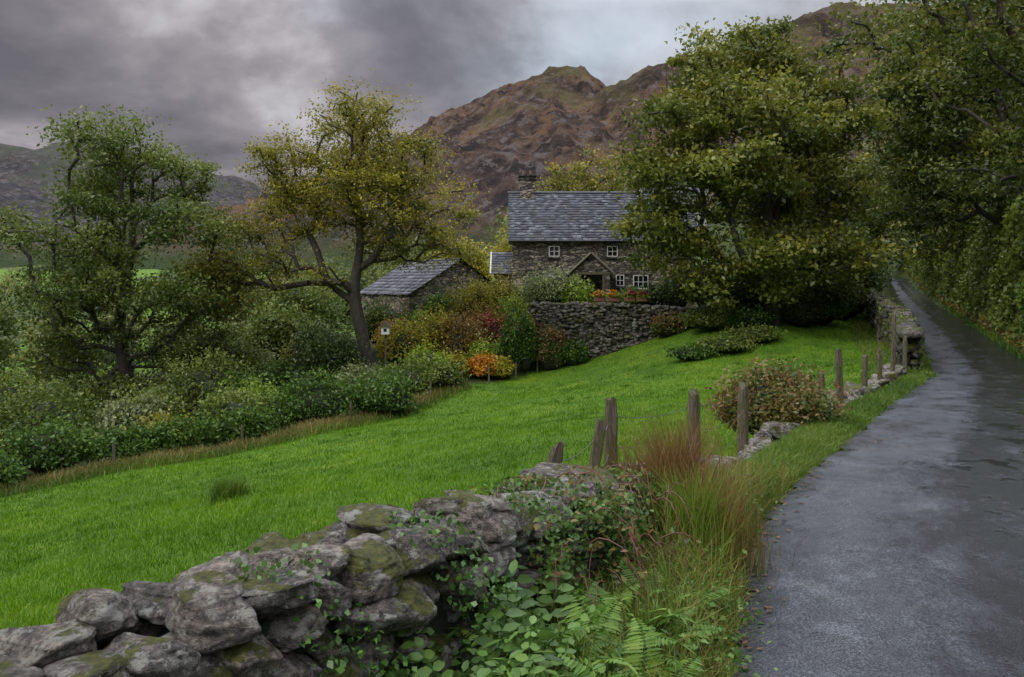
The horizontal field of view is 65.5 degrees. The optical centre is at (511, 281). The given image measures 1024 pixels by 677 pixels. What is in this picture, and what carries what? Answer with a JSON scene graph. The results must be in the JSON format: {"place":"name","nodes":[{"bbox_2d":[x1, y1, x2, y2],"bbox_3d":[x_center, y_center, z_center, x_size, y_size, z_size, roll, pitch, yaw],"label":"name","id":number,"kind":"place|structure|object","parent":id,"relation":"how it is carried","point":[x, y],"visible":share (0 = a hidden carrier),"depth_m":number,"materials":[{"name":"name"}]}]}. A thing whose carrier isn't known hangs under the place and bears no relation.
{"place":"outdoors","nodes":[
{"label":"outdoors","id":0,"kind":"place"},
{"bbox_2d":[0,141,270,245],"bbox_3d":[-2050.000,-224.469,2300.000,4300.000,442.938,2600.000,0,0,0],"label":"distant hill","id":1,"kind":"structure","parent":0,"point":[22,183],"depth_m":2040.95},
{"bbox_2d":[0,0,947,192],"label":"sky","id":2,"kind":"structure","parent":0,"point":[224,71],"materials":[{"name":"grey"}]},
{"bbox_2d":[0,224,988,674],"bbox_3d":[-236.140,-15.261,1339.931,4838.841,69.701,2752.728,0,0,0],"label":"ground","id":3,"kind":"structure","parent":0,"point":[890,290],"depth_m":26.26,"materials":[{"name":"plant"}]},
{"bbox_2d":[0,446,29,487],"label":"hawthorn bush","id":4,"kind":"object","parent":3,"relation":"on","point":[11,471],"visible":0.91,"depth_m":23.92,"materials":[{"name":"green plant"}]},
{"bbox_2d":[0,266,45,399],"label":"alder tree","id":5,"kind":"object","parent":3,"relation":"on","point":[3,322],"visible":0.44,"depth_m":36.98,"materials":[{"name":"green plant"}]},
{"bbox_2d":[0,357,61,405],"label":"willow bush","id":6,"kind":"object","parent":3,"relation":"on","point":[4,383],"visible":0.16,"depth_m":32.98,"materials":[{"name":"green plant"}]},
{"bbox_2d":[0,409,101,474],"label":"gorse bush","id":7,"kind":"object","parent":3,"relation":"on","point":[48,447],"visible":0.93,"depth_m":26.76,"materials":[{"name":"green plant"}]},
{"bbox_2d":[0,375,112,453],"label":"hawthorn bush","id":8,"kind":"object","parent":3,"relation":"on","point":[9,414],"visible":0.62,"depth_m":29.58,"materials":[{"name":"green plant"}]},
{"bbox_2d":[0,104,258,410],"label":"ash tree","id":9,"kind":"object","parent":3,"relation":"on","point":[106,288],"visible":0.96,"depth_m":38.22,"materials":[{"name":"green plant"}]},
{"bbox_2d":[97,377,196,427],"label":"hazel bush","id":10,"kind":"object","parent":3,"relation":"on","point":[176,407],"visible":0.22,"depth_m":30.88,"materials":[{"name":"green plant"}]},
{"bbox_2d":[122,405,200,441],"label":"bramble bush","id":11,"kind":"object","parent":3,"relation":"on","point":[157,415],"visible":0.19,"depth_m":28.93,"materials":[{"name":"green plant"}]},
{"bbox_2d":[135,306,236,366],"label":"hazel bush","id":12,"kind":"object","parent":3,"relation":"on","point":[171,332],"visible":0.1,"depth_m":53.16,"materials":[{"name":"green plant"}]},
{"bbox_2d":[81,398,296,463],"bbox_3d":[-11.476,5.502,29.399,1.815,1.721,7.870,0,0,44],"label":"clipped hedge","id":13,"kind":"object","parent":3,"relation":"on","point":[130,441],"visible":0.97,"depth_m":28.75,"materials":[{"name":"green plant"}]},
{"bbox_2d":[13,319,371,435],"bbox_3d":[-17.449,5.221,44.190,21.096,6.586,31.523,0,0,-35],"label":"valley shrubbery","id":14,"kind":"object","parent":3,"relation":"on","point":[128,413],"visible":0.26,"depth_m":31.86,"materials":[{"name":"green plant"}]},
{"bbox_2d":[147,341,261,418],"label":"hazel bush","id":15,"kind":"object","parent":3,"relation":"on","point":[192,381],"visible":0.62,"depth_m":34.87,"materials":[{"name":"green plant"}]},
{"bbox_2d":[170,318,275,379],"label":"hazel bush","id":16,"kind":"object","parent":3,"relation":"on","point":[249,355],"visible":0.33,"depth_m":41.46,"materials":[{"name":"green plant"}]},
{"bbox_2d":[196,473,261,504],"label":"rush clump","id":17,"kind":"object","parent":3,"relation":"on","point":[230,487],"visible":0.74,"depth_m":14.45,"materials":[{"name":"plant"}]},
{"bbox_2d":[0,520,464,676],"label":"stones","id":18,"kind":"object","parent":3,"relation":"on","point":[204,618],"visible":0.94,"depth_m":3.03,"materials":[{"name":"stone"}]},
{"bbox_2d":[0,380,472,496],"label":"rough grass","id":19,"kind":"structure","parent":3,"relation":"on","point":[360,415],"depth_m":27.78,"materials":[{"name":"plant"}]},
{"bbox_2d":[196,365,277,400],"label":"laurel bush","id":20,"kind":"object","parent":3,"relation":"on","point":[235,385],"visible":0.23,"depth_m":34.62,"materials":[{"name":"green plant"}]},
{"bbox_2d":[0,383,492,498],"bbox_3d":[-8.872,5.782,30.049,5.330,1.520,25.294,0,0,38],"label":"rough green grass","id":21,"kind":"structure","parent":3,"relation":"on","point":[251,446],"depth_m":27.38,"materials":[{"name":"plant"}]},
{"bbox_2d":[154,619,342,658],"bbox_3d":[-1.722,2.126,2.406,0.449,1.599,2.819,0,0,37],"label":"earth fill","id":22,"kind":"object","parent":3,"relation":"on","point":[265,624],"visible":0.11,"depth_m":3.22,"materials":[{"name":"brown soil"}]},
{"bbox_2d":[235,299,322,361],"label":"hawthorn bush","id":23,"kind":"object","parent":3,"relation":"on","point":[276,328],"visible":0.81,"depth_m":48.84,"materials":[{"name":"green plant"}]},
{"bbox_2d":[257,270,350,332],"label":"hazel bush","id":24,"kind":"object","parent":3,"relation":"on","point":[313,302],"visible":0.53,"depth_m":60.45,"materials":[{"name":"green plant"}]},
{"bbox_2d":[262,365,369,423],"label":"laurel bush","id":25,"kind":"object","parent":3,"relation":"on","point":[313,398],"visible":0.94,"depth_m":32.40,"materials":[{"name":"green plant"}]},
{"bbox_2d":[277,310,371,383],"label":"yew bush","id":26,"kind":"object","parent":3,"relation":"on","point":[317,348],"visible":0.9,"depth_m":39.19,"materials":[{"name":"green plant"}]},
{"bbox_2d":[112,358,537,461],"bbox_3d":[-5.537,5.256,34.903,1.198,2.271,23.308,0,0,37],"label":"garden fence","id":27,"kind":"object","parent":3,"relation":"on","point":[113,451],"visible":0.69,"depth_m":37.16,"materials":[{"name":"brown wood"}]},
{"bbox_2d":[162,69,493,373],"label":"birch tree","id":28,"kind":"object","parent":3,"relation":"on","point":[382,180],"visible":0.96,"depth_m":40.98,"materials":[{"name":"green plant"}]},
{"bbox_2d":[326,359,381,392],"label":"spindle bush","id":29,"kind":"object","parent":3,"relation":"on","point":[354,371],"visible":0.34,"depth_m":38.26,"materials":[{"name":"green plant"}]},
{"bbox_2d":[0,182,752,381],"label":"distant trees","id":30,"kind":"object","parent":3,"relation":"on","point":[366,280],"visible":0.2,"depth_m":102.85,"materials":[{"name":"plant"}]},
{"bbox_2d":[349,291,418,345],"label":"rose bush","id":31,"kind":"object","parent":3,"relation":"on","point":[379,314],"visible":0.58,"depth_m":46.88,"materials":[{"name":"green plant"}]},
{"bbox_2d":[340,365,429,415],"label":"laurel bush","id":32,"kind":"object","parent":3,"relation":"on","point":[391,393],"visible":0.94,"depth_m":33.56,"materials":[{"name":"green plant"}]},
{"bbox_2d":[370,313,433,366],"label":"viburnum bush","id":33,"kind":"object","parent":3,"relation":"on","point":[400,340],"visible":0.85,"depth_m":42.99,"materials":[{"name":"yellow plant"}]},
{"bbox_2d":[366,354,442,393],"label":"spindle bush","id":34,"kind":"object","parent":3,"relation":"on","point":[414,369],"visible":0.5,"depth_m":38.31,"materials":[{"name":"green plant"}]},
{"bbox_2d":[360,258,494,321],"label":"stone outbuilding","id":35,"kind":"structure","parent":3,"relation":"on","point":[406,284],"depth_m":50.06,"materials":[{"name":"stone"}]},
{"bbox_2d":[399,339,456,369],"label":"spindle bush","id":36,"kind":"object","parent":3,"relation":"on","point":[425,355],"visible":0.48,"depth_m":40.71,"materials":[{"name":"green plant"}]},
{"bbox_2d":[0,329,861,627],"bbox_3d":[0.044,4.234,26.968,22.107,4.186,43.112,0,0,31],"label":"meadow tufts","id":37,"kind":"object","parent":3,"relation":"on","point":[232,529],"visible":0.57,"depth_m":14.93,"materials":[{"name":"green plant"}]},
{"bbox_2d":[405,280,463,319],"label":"holly bush","id":38,"kind":"object","parent":3,"relation":"on","point":[440,300],"visible":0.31,"depth_m":47.59,"materials":[{"name":"green plant"}]},
{"bbox_2d":[412,303,456,356],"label":"barberry bush","id":39,"kind":"object","parent":3,"relation":"on","point":[433,326],"visible":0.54,"depth_m":44.00,"materials":[{"name":"yellow plant"}]},
{"bbox_2d":[426,357,471,387],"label":"rose bush","id":40,"kind":"object","parent":3,"relation":"on","point":[449,375],"visible":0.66,"depth_m":39.30,"materials":[{"name":"green plant"}]},
{"bbox_2d":[446,350,470,375],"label":"azalea bush","id":41,"kind":"object","parent":3,"relation":"on","point":[458,356],"visible":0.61,"depth_m":41.97,"materials":[{"name":"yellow plant"}]},
{"bbox_2d":[425,236,493,283],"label":"hazel bush","id":42,"kind":"object","parent":3,"relation":"on","point":[480,265],"visible":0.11,"depth_m":62.90,"materials":[{"name":"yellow plant"}]},
{"bbox_2d":[434,308,489,362],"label":"viburnum bush","id":43,"kind":"object","parent":3,"relation":"on","point":[461,331],"visible":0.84,"depth_m":43.67,"materials":[{"name":"brown plant"}]},
{"bbox_2d":[438,269,512,324],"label":"viburnum bush","id":44,"kind":"object","parent":3,"relation":"on","point":[475,295],"visible":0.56,"depth_m":46.95,"materials":[{"name":"green plant"}]},
{"bbox_2d":[461,301,495,337],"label":"smoke bush","id":45,"kind":"object","parent":3,"relation":"on","point":[478,314],"visible":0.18,"depth_m":45.70,"materials":[{"name":"brown plant"}]},
{"bbox_2d":[458,329,502,359],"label":"box bush","id":46,"kind":"object","parent":3,"relation":"on","point":[491,349],"visible":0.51,"depth_m":43.28,"materials":[{"name":"green plant"}]},
{"bbox_2d":[465,351,496,378],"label":"azalea bush","id":47,"kind":"object","parent":3,"relation":"on","point":[479,364],"visible":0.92,"depth_m":42.22,"materials":[{"name":"orange plant"}]},
{"bbox_2d":[230,461,744,676],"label":"ivy plant","id":48,"kind":"object","parent":3,"relation":"on","point":[613,523],"visible":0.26,"depth_m":4.37,"materials":[{"name":"green plant"}]},
{"bbox_2d":[351,543,630,676],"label":"elder seedling plant","id":49,"kind":"object","parent":3,"relation":"on","point":[478,662],"visible":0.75,"depth_m":3.71,"materials":[{"name":"green plant"}]},
{"bbox_2d":[475,305,512,348],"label":"japanese maple bush","id":50,"kind":"object","parent":3,"relation":"on","point":[494,326],"visible":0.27,"depth_m":45.36,"materials":[{"name":"red plant"}]},
{"bbox_2d":[336,462,658,676],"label":"stones","id":51,"kind":"object","parent":3,"relation":"on","point":[500,527],"visible":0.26,"depth_m":4.21,"materials":[{"name":"stone"}]},
{"bbox_2d":[484,225,511,260],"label":"hazel bush","id":52,"kind":"object","parent":3,"relation":"on","point":[504,248],"visible":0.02,"depth_m":66.88,"materials":[{"name":"yellow plant"}]},
{"bbox_2d":[489,355,514,379],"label":"box bush","id":53,"kind":"object","parent":3,"relation":"on","point":[504,368],"visible":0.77,"depth_m":42.44,"materials":[{"name":"yellow plant"}]},
{"bbox_2d":[484,259,528,313],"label":"fuchsia bush","id":54,"kind":"object","parent":3,"relation":"on","point":[505,286],"visible":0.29,"depth_m":48.30,"materials":[{"name":"green plant"}]},
{"bbox_2d":[498,307,522,367],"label":"cypress shrub","id":55,"kind":"object","parent":3,"relation":"on","point":[509,343],"visible":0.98,"depth_m":43.34,"materials":[{"name":"green plant"}]},
{"bbox_2d":[492,286,532,328],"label":"fuchsia bush","id":56,"kind":"object","parent":3,"relation":"on","point":[508,305],"visible":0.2,"depth_m":46.32,"materials":[{"name":"green plant"}]},
{"bbox_2d":[514,309,537,370],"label":"cypress shrub","id":57,"kind":"object","parent":3,"relation":"on","point":[528,338],"visible":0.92,"depth_m":43.57,"materials":[{"name":"green plant"}]},
{"bbox_2d":[420,498,639,636],"bbox_3d":[0.309,2.002,5.371,0.482,1.330,3.618,0,0,32],"label":"earth fill","id":58,"kind":"object","parent":3,"relation":"on","point":[439,623],"depth_m":3.96,"materials":[{"name":"brown soil"}]},
{"bbox_2d":[533,322,568,370],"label":"cotoneaster bush","id":59,"kind":"object","parent":3,"relation":"on","point":[549,344],"visible":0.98,"depth_m":43.90,"materials":[{"name":"green plant"}]},
{"bbox_2d":[556,337,591,365],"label":"cotoneaster bush","id":60,"kind":"object","parent":3,"relation":"on","point":[575,354],"visible":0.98,"depth_m":43.83,"materials":[{"name":"green plant"}]},
{"bbox_2d":[536,143,644,191],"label":"hillside tree","id":61,"kind":"object","parent":3,"relation":"on","point":[577,180],"visible":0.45,"depth_m":77.26,"materials":[{"name":"green plant"}]},
{"bbox_2d":[490,171,696,306],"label":"stone cottage","id":62,"kind":"structure","parent":3,"relation":"on","point":[565,229],"depth_m":52.00,"materials":[{"name":"stone"}]},
{"bbox_2d":[445,556,742,676],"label":"fern plant","id":63,"kind":"object","parent":3,"relation":"on","point":[633,643],"visible":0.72,"depth_m":3.94,"materials":[{"name":"green plant"}]},
{"bbox_2d":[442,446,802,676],"bbox_3d":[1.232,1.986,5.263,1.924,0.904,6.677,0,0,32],"label":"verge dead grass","id":64,"kind":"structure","parent":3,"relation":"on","point":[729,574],"depth_m":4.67,"materials":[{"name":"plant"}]},
{"bbox_2d":[455,454,794,676],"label":"verge long grass","id":65,"kind":"structure","parent":3,"relation":"on","point":[669,570],"depth_m":4.67,"materials":[{"name":"plant"}]},
{"bbox_2d":[496,455,770,632],"bbox_3d":[1.086,1.954,5.642,1.430,1.540,3.945,0,0,28],"label":"bramble plant","id":66,"kind":"object","parent":3,"relation":"on","point":[636,538],"visible":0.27,"depth_m":4.81,"materials":[{"name":"green plant"}]},
{"bbox_2d":[528,301,744,367],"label":"stone wall","id":67,"kind":"structure","parent":3,"relation":"on","point":[629,324],"depth_m":44.51,"materials":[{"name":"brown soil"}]},
{"bbox_2d":[518,262,581,302],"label":"viburnum bush","id":68,"kind":"object","parent":67,"relation":"on","point":[540,289],"visible":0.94,"depth_m":45.46,"materials":[{"name":"green plant"}]},
{"bbox_2d":[556,276,598,302],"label":"box bush","id":69,"kind":"object","parent":67,"relation":"on","point":[580,294],"visible":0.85,"depth_m":45.22,"materials":[{"name":"green plant"}]},
{"bbox_2d":[565,416,708,503],"bbox_3d":[1.031,1.674,6.353,1.045,1.198,1.230,0,0,-21],"label":"rusty grass clump","id":70,"kind":"object","parent":3,"relation":"on","point":[626,460],"visible":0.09,"depth_m":6.38,"materials":[{"name":"plant"}]},
{"bbox_2d":[638,279,664,305],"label":"box bush","id":71,"kind":"object","parent":3,"relation":"on","point":[654,298],"visible":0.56,"depth_m":46.18,"materials":[{"name":"green plant"}]},
{"bbox_2d":[646,311,688,336],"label":"bramble bush","id":72,"kind":"object","parent":3,"relation":"on","point":[668,326],"visible":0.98,"depth_m":43.61,"materials":[{"name":"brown plant"}]},
{"bbox_2d":[577,389,763,519],"bbox_3d":[1.183,1.458,6.007,1.478,1.427,1.518,0,0,0],"label":"rusty grass clump","id":73,"kind":"object","parent":3,"relation":"on","point":[679,454],"visible":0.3,"depth_m":5.97,"materials":[{"name":"plant"}]},
{"bbox_2d":[562,485,784,676],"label":"verge weeds","id":74,"kind":"object","parent":3,"relation":"on","point":[736,652],"visible":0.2,"depth_m":4.28,"materials":[{"name":"green plant"}]},
{"bbox_2d":[655,277,693,306],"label":"holly bush","id":75,"kind":"object","parent":3,"relation":"on","point":[667,291],"visible":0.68,"depth_m":45.99,"materials":[{"name":"green plant"}]},
{"bbox_2d":[663,344,723,359],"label":"bramble bush","id":76,"kind":"object","parent":3,"relation":"on","point":[688,352],"visible":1,"depth_m":36.64,"materials":[{"name":"green plant"}]},
{"bbox_2d":[675,305,734,331],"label":"bramble bush","id":77,"kind":"object","parent":3,"relation":"on","point":[707,321],"visible":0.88,"depth_m":41.71,"materials":[{"name":"green plant"}]},
{"bbox_2d":[620,454,790,584],"bbox_3d":[1.358,1.632,5.665,1.297,0.896,1.496,0,0,0],"label":"tall grass clump","id":78,"kind":"object","parent":3,"relation":"on","point":[706,501],"visible":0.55,"depth_m":5.45,"materials":[{"name":"plant"}]},
{"bbox_2d":[555,411,876,676],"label":"verge grass","id":79,"kind":"structure","parent":3,"relation":"on","point":[812,444],"depth_m":8.62,"materials":[{"name":"plant"}]},
{"bbox_2d":[685,332,761,353],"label":"bramble bush","id":80,"kind":"object","parent":3,"relation":"on","point":[724,345],"visible":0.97,"depth_m":37.19,"materials":[{"name":"green plant"}]},
{"bbox_2d":[546,313,906,468],"bbox_3d":[6.976,2.075,16.596,0.946,2.249,25.432,0,0,31],"label":"post and wire fence","id":81,"kind":"object","parent":3,"relation":"on","point":[555,454],"visible":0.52,"depth_m":7.99,"materials":[{"name":"brown wood"}]},
{"bbox_2d":[681,458,773,546],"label":"tall grass clump","id":82,"kind":"object","parent":3,"relation":"on","point":[754,519],"visible":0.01,"depth_m":6.23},
{"bbox_2d":[656,438,809,581],"bbox_3d":[1.528,1.580,5.602,0.982,1.000,0.865,0,0,0],"label":"rusty grass clump","id":83,"kind":"object","parent":3,"relation":"on","point":[737,508],"visible":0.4,"depth_m":5.52,"materials":[{"name":"plant"}]},
{"bbox_2d":[716,302,779,327],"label":"bramble bush","id":84,"kind":"object","parent":3,"relation":"on","point":[747,315],"visible":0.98,"depth_m":40.92,"materials":[{"name":"green plant"}]},
{"bbox_2d":[710,278,790,311],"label":"holly bush","id":85,"kind":"object","parent":3,"relation":"on","point":[751,305],"visible":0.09,"depth_m":44.17,"materials":[{"name":"green plant"}]},
{"bbox_2d":[719,322,788,342],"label":"bramble bush","id":86,"kind":"object","parent":3,"relation":"on","point":[762,333],"visible":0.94,"depth_m":38.54,"materials":[{"name":"green plant"}]},
{"bbox_2d":[598,13,928,325],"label":"sycamore tree","id":87,"kind":"object","parent":3,"relation":"on","point":[710,115],"visible":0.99,"depth_m":40.33,"materials":[{"name":"green plant"}]},
{"bbox_2d":[700,353,851,434],"bbox_3d":[3.971,1.760,11.993,2.273,1.367,1.690,0,0,0],"label":"bramble bush","id":88,"kind":"object","parent":3,"relation":"on","point":[792,400],"visible":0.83,"depth_m":11.75,"materials":[{"name":"green plant"}]},
{"bbox_2d":[701,363,907,472],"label":"stones","id":89,"kind":"object","parent":3,"relation":"on","point":[770,432],"visible":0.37,"depth_m":11.19,"materials":[{"name":"stone"}]},
{"bbox_2d":[705,133,925,258],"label":"hillside tree","id":90,"kind":"object","parent":3,"relation":"on","point":[857,178],"visible":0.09,"depth_m":73.44,"materials":[{"name":"green plant"}]},
{"bbox_2d":[793,276,858,324],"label":"laurel bush","id":91,"kind":"object","parent":3,"relation":"on","point":[841,308],"visible":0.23,"depth_m":43.34,"materials":[{"name":"green plant"}]},
{"bbox_2d":[779,155,914,271],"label":"oak tree","id":92,"kind":"object","parent":3,"relation":"on","point":[895,253],"visible":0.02,"depth_m":127.12,"materials":[{"name":"green plant"}]},
{"bbox_2d":[809,241,891,292],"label":"laurel bush","id":93,"kind":"object","parent":3,"relation":"on","point":[872,278],"visible":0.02,"depth_m":50.58,"materials":[{"name":"green plant"}]},
{"bbox_2d":[839,275,874,319],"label":"laurel bush","id":94,"kind":"object","parent":3,"relation":"on","point":[857,309],"visible":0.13,"depth_m":45.89,"materials":[{"name":"green plant"}]},
{"bbox_2d":[829,367,932,429],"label":"verge grass","id":95,"kind":"structure","parent":3,"relation":"on","point":[878,401],"depth_m":16.17,"materials":[{"name":"plant"}]},
{"bbox_2d":[847,313,917,381],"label":"wall foot grass","id":96,"kind":"structure","parent":3,"relation":"on","point":[867,343],"depth_m":37.27,"materials":[{"name":"plant"}]},
{"bbox_2d":[861,287,925,370],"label":"stones","id":97,"kind":"object","parent":3,"relation":"on","point":[910,329],"visible":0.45,"depth_m":30.65,"materials":[{"name":"stone"}]},
{"bbox_2d":[865,285,925,368],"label":"ivy on wall","id":98,"kind":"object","parent":97,"relation":"on","point":[885,329],"visible":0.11,"depth_m":34.70,"materials":[{"name":"green plant"}]},
{"bbox_2d":[807,0,1023,252],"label":"beech tree","id":99,"kind":"object","parent":3,"relation":"on","point":[945,139],"visible":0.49,"depth_m":45.77,"materials":[{"name":"green plant"}]},
{"bbox_2d":[843,52,1019,261],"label":"oak tree","id":100,"kind":"object","parent":3,"relation":"on","point":[877,87],"visible":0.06,"depth_m":87.05,"materials":[{"name":"green plant"}]},
{"bbox_2d":[850,0,1023,208],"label":"oak tree","id":101,"kind":"object","parent":3,"relation":"on","point":[990,52],"visible":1,"depth_m":31.58,"materials":[{"name":"green plant"}]},
{"bbox_2d":[858,1,1022,267],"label":"beech tree","id":102,"kind":"object","parent":3,"relation":"on","point":[936,247],"visible":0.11,"depth_m":63.45,"materials":[{"name":"green plant"}]},
{"bbox_2d":[900,194,1023,353],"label":"ivy hedge","id":103,"kind":"object","parent":3,"relation":"on","point":[981,282],"visible":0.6,"depth_m":47.37,"materials":[{"name":"green plant"}]},
{"bbox_2d":[912,280,1023,361],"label":"verge grass","id":104,"kind":"structure","parent":3,"relation":"on","point":[998,339],"depth_m":42.40,"materials":[{"name":"plant"}]},
{"bbox_2d":[0,1,1023,272],"bbox_3d":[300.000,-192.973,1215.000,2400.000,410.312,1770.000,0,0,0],"label":"fell","id":105,"kind":"structure","parent":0,"point":[508,133],"depth_m":835.01,"materials":[{"name":"stone"}]},
{"bbox_2d":[722,278,1023,676],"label":"road","id":106,"kind":"structure","parent":0,"point":[908,561],"depth_m":6.00,"materials":[{"name":"asphalt"}]},
{"bbox_2d":[718,420,910,676],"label":"fallen leaves","id":107,"kind":"object","parent":106,"relation":"on","point":[767,610],"visible":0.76,"depth_m":5.90,"materials":[{"name":"brown plant"}]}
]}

